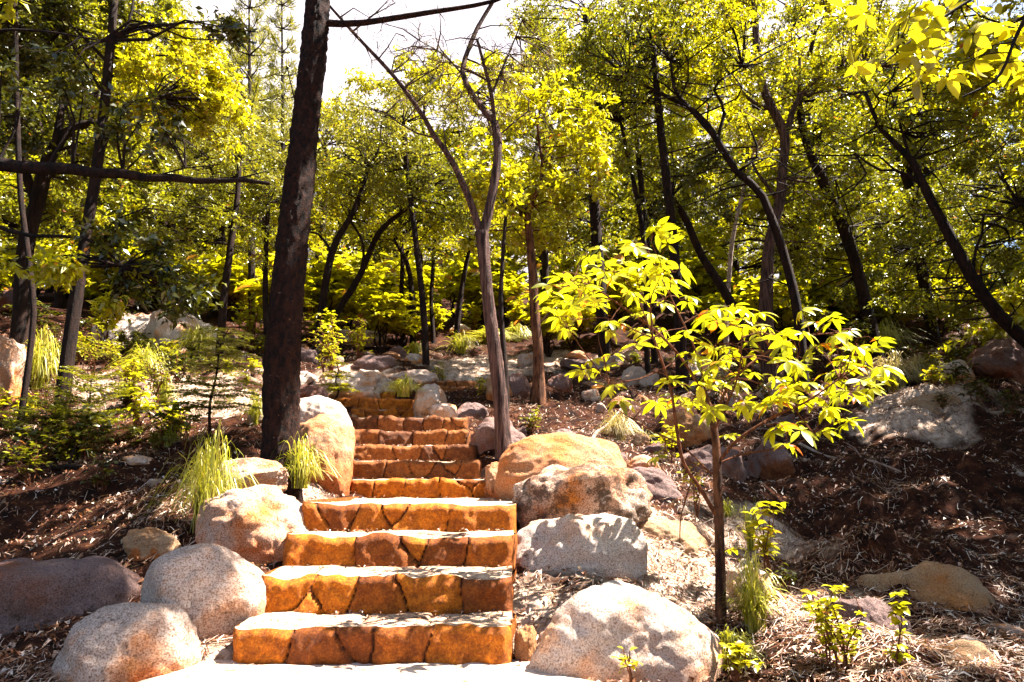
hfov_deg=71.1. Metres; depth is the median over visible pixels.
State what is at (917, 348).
weedy plant
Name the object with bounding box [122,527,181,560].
rock
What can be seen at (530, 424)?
shrub
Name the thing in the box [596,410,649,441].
grass tussock
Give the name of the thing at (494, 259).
undergrowth bush
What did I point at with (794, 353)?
shrub
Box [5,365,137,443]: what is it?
young conifer
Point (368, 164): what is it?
dark tree
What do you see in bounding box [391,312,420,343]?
undergrowth bush
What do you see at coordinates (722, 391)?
shrub
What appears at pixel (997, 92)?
woodland tree
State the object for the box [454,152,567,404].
slender tree
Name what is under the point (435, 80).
woodland tree
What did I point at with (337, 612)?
tread litter
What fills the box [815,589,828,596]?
stone
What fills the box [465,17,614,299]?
woodland tree
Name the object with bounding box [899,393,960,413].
boulder
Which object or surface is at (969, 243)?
woodland tree
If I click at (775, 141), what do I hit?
pale tree
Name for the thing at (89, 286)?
undergrowth bush
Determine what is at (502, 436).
forked tree
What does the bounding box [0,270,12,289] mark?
undergrowth bush
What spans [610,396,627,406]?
rock
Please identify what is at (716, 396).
weedy plant
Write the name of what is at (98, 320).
shrub
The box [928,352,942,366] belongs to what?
weedy plant
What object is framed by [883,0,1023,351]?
woodland tree
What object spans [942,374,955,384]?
weedy plant
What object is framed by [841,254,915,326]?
undergrowth bush
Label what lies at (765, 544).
shrub
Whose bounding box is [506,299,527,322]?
shrub
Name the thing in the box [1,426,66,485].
shrub
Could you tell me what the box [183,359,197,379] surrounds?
weedy plant
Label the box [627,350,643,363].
weedy plant
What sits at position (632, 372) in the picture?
rock
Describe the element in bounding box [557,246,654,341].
undergrowth bush
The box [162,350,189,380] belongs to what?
weedy plant
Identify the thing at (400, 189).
dark tree
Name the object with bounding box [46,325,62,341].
weedy plant
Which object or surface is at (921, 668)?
stone
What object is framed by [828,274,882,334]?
undergrowth bush
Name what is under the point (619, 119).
slim tree
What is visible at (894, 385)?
weedy plant
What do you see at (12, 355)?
boulder
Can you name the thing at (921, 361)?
weedy plant
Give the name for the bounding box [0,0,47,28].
woodland tree
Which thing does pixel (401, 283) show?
shaded tree
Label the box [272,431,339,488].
grass tussock
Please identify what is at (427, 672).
footpath
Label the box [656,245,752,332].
undergrowth bush
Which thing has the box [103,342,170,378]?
grass tussock
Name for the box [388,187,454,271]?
woodland tree
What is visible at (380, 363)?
boulder
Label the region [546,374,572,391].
boulder
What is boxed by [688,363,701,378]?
rock
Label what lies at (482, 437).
boulder
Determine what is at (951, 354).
weedy plant
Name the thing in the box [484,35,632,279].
woodland tree
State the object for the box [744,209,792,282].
woodland tree
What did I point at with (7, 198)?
woodland tree
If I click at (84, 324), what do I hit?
weedy plant
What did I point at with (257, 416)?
grass tussock
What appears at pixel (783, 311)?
undergrowth bush
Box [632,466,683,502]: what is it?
boulder
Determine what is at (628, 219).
woodland tree
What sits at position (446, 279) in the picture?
undergrowth bush
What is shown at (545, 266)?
hoop pine
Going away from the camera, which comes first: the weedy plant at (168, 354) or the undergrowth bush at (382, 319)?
the weedy plant at (168, 354)
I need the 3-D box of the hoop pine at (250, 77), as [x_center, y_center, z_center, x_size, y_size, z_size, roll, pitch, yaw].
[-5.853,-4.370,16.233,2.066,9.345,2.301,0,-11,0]
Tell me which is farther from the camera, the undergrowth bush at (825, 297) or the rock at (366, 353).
the undergrowth bush at (825, 297)
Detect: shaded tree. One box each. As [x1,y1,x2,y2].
[310,155,468,348]
[341,131,453,343]
[370,148,495,343]
[418,147,537,343]
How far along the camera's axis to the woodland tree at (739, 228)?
28.14 m
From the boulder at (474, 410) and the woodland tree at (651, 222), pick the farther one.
the woodland tree at (651, 222)
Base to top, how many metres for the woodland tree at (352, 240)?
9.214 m
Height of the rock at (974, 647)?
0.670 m
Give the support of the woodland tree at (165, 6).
on the ground
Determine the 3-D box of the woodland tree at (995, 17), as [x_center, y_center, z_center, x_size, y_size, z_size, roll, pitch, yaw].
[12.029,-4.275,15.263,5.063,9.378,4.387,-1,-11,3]
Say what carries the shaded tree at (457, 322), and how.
on the ground
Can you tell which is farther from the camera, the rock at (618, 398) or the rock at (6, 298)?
the rock at (6, 298)
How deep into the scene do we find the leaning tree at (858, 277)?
13.76 m
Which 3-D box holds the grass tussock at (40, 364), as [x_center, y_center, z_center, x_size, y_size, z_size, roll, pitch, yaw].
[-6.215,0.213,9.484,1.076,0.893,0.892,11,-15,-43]
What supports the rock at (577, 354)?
on the ground
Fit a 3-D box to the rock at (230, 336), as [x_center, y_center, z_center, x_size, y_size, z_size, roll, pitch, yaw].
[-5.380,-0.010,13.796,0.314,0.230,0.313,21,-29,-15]
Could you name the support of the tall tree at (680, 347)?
on the ground
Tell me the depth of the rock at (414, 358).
13.20 m
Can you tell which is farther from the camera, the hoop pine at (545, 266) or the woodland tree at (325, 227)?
the woodland tree at (325, 227)
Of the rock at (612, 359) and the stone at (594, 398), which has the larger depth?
the rock at (612, 359)
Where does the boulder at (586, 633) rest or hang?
on the ground
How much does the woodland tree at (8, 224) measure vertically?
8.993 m
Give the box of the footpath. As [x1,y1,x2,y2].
[139,660,595,681]
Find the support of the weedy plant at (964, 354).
on the ground
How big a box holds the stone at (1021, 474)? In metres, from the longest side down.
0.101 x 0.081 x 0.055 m
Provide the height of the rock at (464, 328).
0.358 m
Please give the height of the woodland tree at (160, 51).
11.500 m
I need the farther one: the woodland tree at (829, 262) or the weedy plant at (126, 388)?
the woodland tree at (829, 262)
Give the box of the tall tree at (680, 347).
[566,0,753,391]
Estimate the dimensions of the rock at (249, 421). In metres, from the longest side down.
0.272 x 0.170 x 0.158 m
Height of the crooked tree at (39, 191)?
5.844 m
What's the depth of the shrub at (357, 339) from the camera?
12.39 m
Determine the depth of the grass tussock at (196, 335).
12.03 m
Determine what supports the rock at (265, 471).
on the ground
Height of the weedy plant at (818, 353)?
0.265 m
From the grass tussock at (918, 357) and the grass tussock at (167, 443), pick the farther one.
the grass tussock at (918, 357)
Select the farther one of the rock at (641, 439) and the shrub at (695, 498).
the rock at (641, 439)
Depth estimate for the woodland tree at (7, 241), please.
15.11 m
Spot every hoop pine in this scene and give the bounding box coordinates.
[202,0,292,342]
[254,0,321,216]
[507,4,578,345]
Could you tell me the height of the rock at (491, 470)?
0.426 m
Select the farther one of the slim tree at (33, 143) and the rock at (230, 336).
the rock at (230, 336)
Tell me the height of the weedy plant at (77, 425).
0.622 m
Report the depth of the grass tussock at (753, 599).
3.88 m
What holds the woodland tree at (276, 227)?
on the ground
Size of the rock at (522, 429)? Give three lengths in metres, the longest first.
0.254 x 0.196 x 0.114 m
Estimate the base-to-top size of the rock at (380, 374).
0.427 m
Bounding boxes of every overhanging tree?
[0,4,270,332]
[811,0,1023,104]
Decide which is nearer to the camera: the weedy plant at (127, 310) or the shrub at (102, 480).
the shrub at (102, 480)
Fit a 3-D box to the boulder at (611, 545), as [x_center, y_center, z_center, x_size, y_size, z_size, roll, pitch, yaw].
[0.441,1.505,4.599,0.976,0.784,0.667,0,-11,0]
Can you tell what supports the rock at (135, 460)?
on the ground
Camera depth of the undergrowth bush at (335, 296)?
16.40 m
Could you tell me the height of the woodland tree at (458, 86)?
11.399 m
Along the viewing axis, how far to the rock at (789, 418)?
9.21 m
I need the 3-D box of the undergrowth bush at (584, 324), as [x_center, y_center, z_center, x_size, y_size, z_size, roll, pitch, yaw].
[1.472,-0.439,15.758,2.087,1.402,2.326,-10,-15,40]
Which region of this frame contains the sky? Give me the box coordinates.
[44,0,1023,285]
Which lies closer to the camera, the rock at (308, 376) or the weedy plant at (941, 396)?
the weedy plant at (941, 396)
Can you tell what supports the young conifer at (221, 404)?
on the ground
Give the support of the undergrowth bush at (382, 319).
on the ground
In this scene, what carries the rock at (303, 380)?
on the ground
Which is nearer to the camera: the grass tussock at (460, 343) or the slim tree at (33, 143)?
the slim tree at (33, 143)
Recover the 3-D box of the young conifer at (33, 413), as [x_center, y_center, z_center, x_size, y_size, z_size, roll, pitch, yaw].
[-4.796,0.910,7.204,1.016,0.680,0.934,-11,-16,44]
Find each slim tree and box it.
[0,0,85,444]
[148,112,287,358]
[217,135,325,338]
[534,15,685,373]
[563,0,720,363]
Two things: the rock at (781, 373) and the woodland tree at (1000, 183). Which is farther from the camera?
the woodland tree at (1000, 183)
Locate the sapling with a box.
[531,216,907,623]
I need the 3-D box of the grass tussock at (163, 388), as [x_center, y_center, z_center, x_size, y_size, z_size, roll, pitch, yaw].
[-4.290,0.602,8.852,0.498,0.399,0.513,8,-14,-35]
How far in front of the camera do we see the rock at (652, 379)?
11.45 m
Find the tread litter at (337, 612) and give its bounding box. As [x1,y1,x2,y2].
[251,415,515,625]
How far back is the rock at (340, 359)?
11.94 m
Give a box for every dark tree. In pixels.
[0,0,259,419]
[273,93,429,359]
[322,63,483,365]
[324,110,492,346]
[499,0,673,357]
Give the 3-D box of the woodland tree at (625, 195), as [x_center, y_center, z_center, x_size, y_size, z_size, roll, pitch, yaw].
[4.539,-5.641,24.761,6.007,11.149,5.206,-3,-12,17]
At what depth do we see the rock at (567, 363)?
12.28 m
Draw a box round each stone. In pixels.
[147,479,163,486]
[350,365,358,369]
[590,396,599,401]
[758,562,773,570]
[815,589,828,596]
[909,666,929,673]
[981,623,1023,639]
[1015,470,1023,476]
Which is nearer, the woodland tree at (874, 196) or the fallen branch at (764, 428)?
the fallen branch at (764, 428)
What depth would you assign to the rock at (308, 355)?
12.21 m
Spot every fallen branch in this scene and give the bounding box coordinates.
[28,443,124,469]
[95,387,171,423]
[652,508,742,553]
[725,417,798,443]
[758,585,819,654]
[798,442,900,471]
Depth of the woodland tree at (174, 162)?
20.41 m
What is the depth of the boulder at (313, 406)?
7.73 m
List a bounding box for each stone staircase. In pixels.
[232,391,517,664]
[435,380,478,391]
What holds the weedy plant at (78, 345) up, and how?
on the ground
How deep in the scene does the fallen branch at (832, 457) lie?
7.36 m
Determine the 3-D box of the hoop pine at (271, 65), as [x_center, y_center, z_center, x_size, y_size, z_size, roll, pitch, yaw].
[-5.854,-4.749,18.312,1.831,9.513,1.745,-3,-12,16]
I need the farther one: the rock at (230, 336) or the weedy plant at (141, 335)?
the rock at (230, 336)
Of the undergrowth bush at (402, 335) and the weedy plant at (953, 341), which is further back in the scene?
the undergrowth bush at (402, 335)
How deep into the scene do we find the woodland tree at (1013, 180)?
31.95 m
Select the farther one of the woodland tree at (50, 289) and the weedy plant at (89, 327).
the woodland tree at (50, 289)
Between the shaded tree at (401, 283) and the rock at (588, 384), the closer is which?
the rock at (588, 384)
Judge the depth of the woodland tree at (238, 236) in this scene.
28.59 m
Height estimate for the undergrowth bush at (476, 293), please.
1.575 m
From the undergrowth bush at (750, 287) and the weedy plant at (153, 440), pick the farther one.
the undergrowth bush at (750, 287)
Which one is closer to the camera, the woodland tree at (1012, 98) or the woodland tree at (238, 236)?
the woodland tree at (1012, 98)
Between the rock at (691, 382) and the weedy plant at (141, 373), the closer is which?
the weedy plant at (141, 373)
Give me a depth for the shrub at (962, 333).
14.16 m
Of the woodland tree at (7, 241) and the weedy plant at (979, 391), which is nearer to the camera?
the weedy plant at (979, 391)
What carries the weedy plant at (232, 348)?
on the ground
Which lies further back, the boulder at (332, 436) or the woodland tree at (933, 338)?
the woodland tree at (933, 338)
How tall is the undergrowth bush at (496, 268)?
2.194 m
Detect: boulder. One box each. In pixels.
[0,335,26,404]
[0,556,142,636]
[50,602,202,681]
[89,313,150,348]
[140,543,265,642]
[145,310,226,358]
[195,484,309,565]
[299,414,355,496]
[300,395,352,425]
[312,371,384,398]
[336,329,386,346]
[353,355,396,371]
[387,369,438,388]
[413,383,446,417]
[428,403,457,417]
[456,402,488,419]
[470,417,525,454]
[486,376,512,400]
[494,432,626,500]
[508,372,530,398]
[512,463,652,530]
[516,513,648,582]
[528,580,722,681]
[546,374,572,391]
[552,429,575,433]
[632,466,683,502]
[675,444,747,483]
[726,558,787,603]
[748,440,795,480]
[824,596,913,638]
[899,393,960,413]
[967,338,1023,383]
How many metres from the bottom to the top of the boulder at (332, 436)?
1.019 m
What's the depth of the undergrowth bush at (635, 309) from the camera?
18.87 m
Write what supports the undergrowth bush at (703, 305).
on the ground
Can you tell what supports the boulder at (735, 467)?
on the ground
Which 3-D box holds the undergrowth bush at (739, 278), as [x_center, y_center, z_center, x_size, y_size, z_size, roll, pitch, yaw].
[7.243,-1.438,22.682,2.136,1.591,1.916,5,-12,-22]
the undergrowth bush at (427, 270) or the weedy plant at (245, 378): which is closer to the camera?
the weedy plant at (245, 378)
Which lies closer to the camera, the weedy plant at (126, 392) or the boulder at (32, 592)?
the boulder at (32, 592)
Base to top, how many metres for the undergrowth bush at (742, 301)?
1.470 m
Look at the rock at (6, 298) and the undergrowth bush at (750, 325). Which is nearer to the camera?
the rock at (6, 298)
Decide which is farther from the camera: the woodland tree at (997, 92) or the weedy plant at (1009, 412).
the woodland tree at (997, 92)
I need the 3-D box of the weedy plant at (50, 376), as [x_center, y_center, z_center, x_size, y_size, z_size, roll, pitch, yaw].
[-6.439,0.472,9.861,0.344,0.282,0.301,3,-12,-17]
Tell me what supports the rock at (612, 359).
on the ground
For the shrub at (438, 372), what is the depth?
11.98 m
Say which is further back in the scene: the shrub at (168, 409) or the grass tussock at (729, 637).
the shrub at (168, 409)
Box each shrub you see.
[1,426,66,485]
[3,298,65,343]
[28,378,100,436]
[76,318,123,378]
[78,459,117,491]
[88,299,127,347]
[130,338,188,406]
[156,401,182,421]
[159,392,207,445]
[227,292,263,351]
[302,308,346,372]
[343,318,375,358]
[430,362,446,380]
[451,302,482,332]
[474,375,486,397]
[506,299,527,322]
[520,405,541,434]
[612,646,642,681]
[651,418,689,462]
[676,462,704,516]
[697,355,744,405]
[718,641,763,681]
[743,501,787,581]
[769,563,801,596]
[776,343,813,383]
[799,584,870,671]
[826,306,880,363]
[882,590,914,668]
[939,296,991,350]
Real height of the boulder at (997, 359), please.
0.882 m
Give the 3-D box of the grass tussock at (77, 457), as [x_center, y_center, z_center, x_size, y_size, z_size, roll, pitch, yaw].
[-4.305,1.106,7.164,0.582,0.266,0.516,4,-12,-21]
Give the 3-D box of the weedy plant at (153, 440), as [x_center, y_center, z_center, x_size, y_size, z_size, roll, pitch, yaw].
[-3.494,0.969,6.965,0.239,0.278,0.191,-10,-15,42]
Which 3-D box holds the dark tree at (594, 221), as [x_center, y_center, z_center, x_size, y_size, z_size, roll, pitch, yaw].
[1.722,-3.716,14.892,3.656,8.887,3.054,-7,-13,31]
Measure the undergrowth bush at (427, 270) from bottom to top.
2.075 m
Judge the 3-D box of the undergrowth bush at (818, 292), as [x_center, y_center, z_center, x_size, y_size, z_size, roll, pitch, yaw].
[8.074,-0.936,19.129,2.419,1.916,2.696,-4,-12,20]
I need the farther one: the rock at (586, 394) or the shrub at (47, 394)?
the rock at (586, 394)
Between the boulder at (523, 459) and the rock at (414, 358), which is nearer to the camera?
the boulder at (523, 459)
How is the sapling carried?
on the ground
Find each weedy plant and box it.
[0,387,19,411]
[3,400,33,426]
[11,426,67,468]
[20,393,43,417]
[45,369,55,382]
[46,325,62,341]
[54,426,91,462]
[55,405,127,460]
[75,332,96,364]
[78,319,89,335]
[78,420,129,457]
[80,316,95,334]
[94,341,120,366]
[103,353,120,366]
[104,327,128,352]
[108,377,139,407]
[110,358,148,389]
[111,381,145,404]
[116,381,138,407]
[117,424,145,447]
[118,341,140,359]
[119,342,145,353]
[120,386,161,434]
[124,335,151,352]
[125,307,141,314]
[127,331,150,347]
[135,360,148,382]
[137,409,188,448]
[142,426,161,450]
[149,341,166,356]
[155,342,180,374]
[157,338,181,356]
[157,412,191,432]
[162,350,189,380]
[167,353,200,380]
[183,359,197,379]
[185,344,198,360]
[219,358,231,374]
[225,342,238,358]
[242,372,251,383]
[244,358,262,376]
[251,335,265,357]
[320,337,334,358]
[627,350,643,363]
[666,356,674,364]
[706,383,720,397]
[758,383,772,398]
[809,366,818,381]
[813,348,826,355]
[835,363,861,388]
[843,350,853,362]
[860,379,877,399]
[879,374,901,393]
[894,345,913,359]
[901,343,937,363]
[910,359,930,383]
[920,365,951,386]
[921,351,939,383]
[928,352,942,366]
[930,392,951,408]
[939,338,958,352]
[939,340,956,362]
[940,362,979,385]
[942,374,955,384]
[953,345,975,361]
[958,377,992,404]
[985,389,1023,417]
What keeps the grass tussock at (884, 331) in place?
on the ground
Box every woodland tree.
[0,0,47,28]
[0,0,160,223]
[0,0,167,293]
[0,1,171,308]
[0,5,96,295]
[0,131,36,251]
[2,21,100,286]
[8,2,154,297]
[12,86,100,292]
[70,0,278,307]
[81,0,263,273]
[99,58,222,252]
[108,30,262,268]
[127,12,325,318]
[190,120,288,268]
[199,139,285,263]
[202,113,327,322]
[258,144,336,263]
[261,99,367,316]
[269,87,389,272]
[319,169,392,263]
[336,27,482,300]
[342,132,414,275]
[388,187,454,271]
[398,141,472,298]
[413,49,538,274]
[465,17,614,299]
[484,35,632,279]
[509,152,557,282]
[554,146,638,276]
[567,35,722,308]
[567,90,690,272]
[601,136,648,295]
[609,74,751,307]
[609,84,729,287]
[655,0,946,332]
[656,78,767,272]
[676,126,761,281]
[677,186,745,268]
[727,26,910,330]
[731,21,942,323]
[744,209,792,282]
[777,124,872,267]
[803,5,1009,346]
[826,46,955,267]
[850,19,1009,282]
[852,0,1023,332]
[855,72,998,269]
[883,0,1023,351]
[889,100,1004,265]
[946,1,1023,307]
[956,1,1023,277]
[960,0,1023,328]
[971,130,1023,279]
[972,83,1023,268]
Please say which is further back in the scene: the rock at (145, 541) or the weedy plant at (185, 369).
the weedy plant at (185, 369)
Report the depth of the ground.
6.74 m
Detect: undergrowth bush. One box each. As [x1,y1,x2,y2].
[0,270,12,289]
[5,247,71,297]
[65,226,148,296]
[84,287,97,305]
[86,271,131,299]
[126,237,187,311]
[138,259,187,310]
[169,300,214,314]
[181,264,209,289]
[182,247,269,321]
[196,252,272,318]
[230,243,321,318]
[274,251,389,337]
[302,312,348,343]
[304,274,361,338]
[311,247,393,325]
[334,283,420,352]
[336,258,352,329]
[342,261,430,307]
[353,281,415,329]
[370,307,431,348]
[375,269,456,327]
[380,252,456,319]
[386,262,447,315]
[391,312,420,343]
[419,302,453,335]
[434,257,468,316]
[445,245,519,318]
[448,251,527,322]
[450,262,512,319]
[451,291,472,314]
[466,271,528,327]
[503,290,587,357]
[524,291,619,349]
[536,257,592,299]
[550,287,577,299]
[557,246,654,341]
[586,253,643,284]
[608,297,642,324]
[618,278,642,322]
[639,255,717,309]
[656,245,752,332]
[683,292,740,346]
[710,273,759,293]
[724,276,825,353]
[730,268,801,309]
[736,289,757,335]
[743,316,786,342]
[773,301,806,340]
[774,264,784,279]
[778,270,847,337]
[793,261,871,330]
[809,262,844,328]
[816,286,842,330]
[817,273,891,328]
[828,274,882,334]
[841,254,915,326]
[876,302,893,327]
[885,276,973,336]
[890,272,971,324]
[933,268,990,322]
[992,281,1023,314]
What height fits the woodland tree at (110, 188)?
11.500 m
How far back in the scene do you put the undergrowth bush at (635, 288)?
19.58 m
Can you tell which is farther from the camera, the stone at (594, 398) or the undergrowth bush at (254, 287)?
the undergrowth bush at (254, 287)
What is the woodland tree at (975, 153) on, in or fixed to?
on the ground
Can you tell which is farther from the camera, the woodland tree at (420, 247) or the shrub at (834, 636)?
the woodland tree at (420, 247)
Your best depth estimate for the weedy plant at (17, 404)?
7.85 m
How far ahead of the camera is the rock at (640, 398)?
9.99 m
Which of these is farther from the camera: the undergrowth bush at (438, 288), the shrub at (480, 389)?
the undergrowth bush at (438, 288)
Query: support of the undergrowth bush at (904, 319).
on the ground
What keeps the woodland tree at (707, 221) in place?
on the ground
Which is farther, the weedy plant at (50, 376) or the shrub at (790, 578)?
the weedy plant at (50, 376)
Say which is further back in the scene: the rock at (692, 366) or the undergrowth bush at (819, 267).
the undergrowth bush at (819, 267)
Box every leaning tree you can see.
[555,0,832,401]
[607,114,751,391]
[723,49,987,357]
[750,6,1023,347]
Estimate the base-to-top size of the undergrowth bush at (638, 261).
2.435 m
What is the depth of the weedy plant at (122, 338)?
11.97 m
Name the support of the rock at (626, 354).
on the ground
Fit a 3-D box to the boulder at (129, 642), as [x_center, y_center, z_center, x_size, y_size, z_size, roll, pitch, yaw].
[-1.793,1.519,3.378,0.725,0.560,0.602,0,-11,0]
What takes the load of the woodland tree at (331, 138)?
on the ground
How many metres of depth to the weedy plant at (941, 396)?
9.10 m
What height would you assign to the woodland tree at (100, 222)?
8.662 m
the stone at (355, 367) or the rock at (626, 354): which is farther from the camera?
the rock at (626, 354)
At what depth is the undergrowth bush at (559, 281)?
20.77 m
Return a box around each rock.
[0,290,12,315]
[122,455,152,464]
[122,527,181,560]
[213,457,288,491]
[226,335,241,344]
[245,413,262,424]
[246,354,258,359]
[300,371,317,383]
[300,375,305,384]
[300,385,328,397]
[301,347,317,364]
[324,356,343,366]
[359,369,386,379]
[360,351,375,355]
[382,351,399,358]
[386,346,407,358]
[404,353,421,363]
[449,324,470,335]
[484,462,497,497]
[514,625,536,661]
[517,352,532,366]
[517,426,526,434]
[559,359,587,369]
[563,350,586,358]
[581,389,600,399]
[583,380,604,392]
[588,357,605,368]
[596,403,606,412]
[602,379,626,390]
[606,356,626,368]
[607,430,615,438]
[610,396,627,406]
[619,365,645,385]
[621,349,641,362]
[621,452,627,461]
[627,454,660,468]
[631,433,649,446]
[634,395,648,401]
[639,373,659,386]
[640,519,708,557]
[643,441,668,455]
[661,411,710,447]
[680,391,693,400]
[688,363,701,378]
[689,380,695,390]
[706,387,727,399]
[708,369,731,381]
[727,392,744,406]
[743,460,761,477]
[751,364,760,372]
[755,379,786,398]
[774,414,794,425]
[776,368,784,377]
[858,560,995,612]
[909,635,999,670]
[938,359,974,384]
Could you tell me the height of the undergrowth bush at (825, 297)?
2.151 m
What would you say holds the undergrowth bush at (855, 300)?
on the ground
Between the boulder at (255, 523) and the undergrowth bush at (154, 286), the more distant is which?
the undergrowth bush at (154, 286)
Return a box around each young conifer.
[0,396,85,454]
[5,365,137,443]
[137,326,262,441]
[319,361,359,398]
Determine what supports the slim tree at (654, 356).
on the ground
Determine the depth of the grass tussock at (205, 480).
4.87 m
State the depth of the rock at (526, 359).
12.66 m
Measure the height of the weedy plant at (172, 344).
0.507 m
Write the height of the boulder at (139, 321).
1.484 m
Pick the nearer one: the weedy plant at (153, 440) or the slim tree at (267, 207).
the weedy plant at (153, 440)
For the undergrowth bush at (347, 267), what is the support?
on the ground
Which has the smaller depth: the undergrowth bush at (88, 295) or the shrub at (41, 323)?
the shrub at (41, 323)
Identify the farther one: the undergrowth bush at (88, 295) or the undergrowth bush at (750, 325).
the undergrowth bush at (88, 295)
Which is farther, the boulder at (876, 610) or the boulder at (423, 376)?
the boulder at (423, 376)
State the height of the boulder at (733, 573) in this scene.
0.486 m
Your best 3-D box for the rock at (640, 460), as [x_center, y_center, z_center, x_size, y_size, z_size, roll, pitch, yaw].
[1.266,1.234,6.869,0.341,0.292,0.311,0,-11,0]
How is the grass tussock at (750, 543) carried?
on the ground
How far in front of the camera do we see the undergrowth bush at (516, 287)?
19.57 m
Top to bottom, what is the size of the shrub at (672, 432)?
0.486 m
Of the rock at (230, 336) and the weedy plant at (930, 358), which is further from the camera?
the rock at (230, 336)
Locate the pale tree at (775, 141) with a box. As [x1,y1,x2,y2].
[691,76,811,366]
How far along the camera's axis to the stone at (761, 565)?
5.14 m
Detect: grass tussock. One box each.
[16,325,81,389]
[52,443,105,462]
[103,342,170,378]
[126,418,258,532]
[144,374,181,402]
[156,422,186,446]
[161,323,228,358]
[237,391,262,425]
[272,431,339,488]
[383,373,431,396]
[405,340,421,353]
[432,331,484,353]
[459,326,527,343]
[505,321,530,341]
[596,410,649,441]
[631,426,656,440]
[712,550,793,636]
[716,625,769,672]
[723,498,742,518]
[734,495,765,551]
[856,349,944,391]
[857,316,925,353]
[905,353,944,380]
[978,319,992,339]
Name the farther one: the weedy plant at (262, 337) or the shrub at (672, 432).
the weedy plant at (262, 337)
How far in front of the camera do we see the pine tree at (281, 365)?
6.50 m
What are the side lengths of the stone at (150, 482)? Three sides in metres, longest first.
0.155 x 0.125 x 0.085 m
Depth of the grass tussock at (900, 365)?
11.25 m
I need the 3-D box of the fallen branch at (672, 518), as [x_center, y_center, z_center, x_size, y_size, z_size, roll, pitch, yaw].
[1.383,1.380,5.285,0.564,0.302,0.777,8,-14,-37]
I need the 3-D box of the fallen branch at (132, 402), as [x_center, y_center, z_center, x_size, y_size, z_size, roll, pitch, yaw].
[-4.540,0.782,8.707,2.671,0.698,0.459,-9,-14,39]
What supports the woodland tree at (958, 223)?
on the ground
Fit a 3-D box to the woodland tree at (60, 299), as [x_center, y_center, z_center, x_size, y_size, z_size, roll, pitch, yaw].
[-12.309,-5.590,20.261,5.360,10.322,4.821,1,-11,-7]
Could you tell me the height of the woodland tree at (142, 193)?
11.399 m
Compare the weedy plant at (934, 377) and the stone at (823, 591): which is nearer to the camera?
the stone at (823, 591)
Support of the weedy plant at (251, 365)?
on the ground
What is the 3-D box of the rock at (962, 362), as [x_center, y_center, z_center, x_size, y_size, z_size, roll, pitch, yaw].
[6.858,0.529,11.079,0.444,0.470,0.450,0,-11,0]
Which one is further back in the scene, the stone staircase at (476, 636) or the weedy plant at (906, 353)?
the weedy plant at (906, 353)
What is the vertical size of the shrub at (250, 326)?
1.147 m
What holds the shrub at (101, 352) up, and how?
on the ground
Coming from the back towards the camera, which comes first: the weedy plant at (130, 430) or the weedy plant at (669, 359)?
the weedy plant at (669, 359)
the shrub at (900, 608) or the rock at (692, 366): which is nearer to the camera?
the shrub at (900, 608)
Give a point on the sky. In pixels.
(341, 55)
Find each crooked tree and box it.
[0,3,195,347]
[454,66,626,405]
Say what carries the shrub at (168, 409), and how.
on the ground
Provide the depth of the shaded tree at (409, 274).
16.69 m
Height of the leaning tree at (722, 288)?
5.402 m
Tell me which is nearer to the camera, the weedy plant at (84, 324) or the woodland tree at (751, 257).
the weedy plant at (84, 324)
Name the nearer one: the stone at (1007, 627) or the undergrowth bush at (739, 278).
the stone at (1007, 627)
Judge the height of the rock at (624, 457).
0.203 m
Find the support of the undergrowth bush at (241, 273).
on the ground
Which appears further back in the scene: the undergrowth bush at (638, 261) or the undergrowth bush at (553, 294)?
the undergrowth bush at (638, 261)
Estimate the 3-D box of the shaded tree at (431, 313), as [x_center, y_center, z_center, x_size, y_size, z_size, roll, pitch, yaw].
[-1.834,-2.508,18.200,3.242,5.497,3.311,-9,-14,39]
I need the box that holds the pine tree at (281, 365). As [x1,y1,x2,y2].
[260,0,500,502]
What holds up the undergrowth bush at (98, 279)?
on the ground
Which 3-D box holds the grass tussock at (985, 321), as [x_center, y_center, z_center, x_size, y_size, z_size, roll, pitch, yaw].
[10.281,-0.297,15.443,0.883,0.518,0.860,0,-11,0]
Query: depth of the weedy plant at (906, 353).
14.54 m
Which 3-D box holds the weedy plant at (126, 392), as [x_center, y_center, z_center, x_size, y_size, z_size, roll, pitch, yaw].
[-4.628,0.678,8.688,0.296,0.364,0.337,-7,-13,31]
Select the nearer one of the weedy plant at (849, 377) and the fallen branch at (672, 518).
the fallen branch at (672, 518)
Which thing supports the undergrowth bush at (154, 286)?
on the ground
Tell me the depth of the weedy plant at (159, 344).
11.73 m
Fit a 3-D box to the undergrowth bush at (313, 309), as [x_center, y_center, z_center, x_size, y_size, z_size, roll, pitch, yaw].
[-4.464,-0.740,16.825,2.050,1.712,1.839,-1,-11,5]
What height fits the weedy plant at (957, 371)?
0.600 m
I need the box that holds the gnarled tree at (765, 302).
[657,0,925,386]
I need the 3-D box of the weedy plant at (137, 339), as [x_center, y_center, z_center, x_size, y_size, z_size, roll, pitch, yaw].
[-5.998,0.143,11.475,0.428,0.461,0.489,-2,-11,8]
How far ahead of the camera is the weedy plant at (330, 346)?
13.73 m
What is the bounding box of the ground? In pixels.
[0,286,1023,681]
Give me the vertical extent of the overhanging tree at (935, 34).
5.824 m
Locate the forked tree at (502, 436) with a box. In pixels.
[329,0,561,459]
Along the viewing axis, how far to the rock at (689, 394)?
10.27 m
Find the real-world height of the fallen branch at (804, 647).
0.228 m

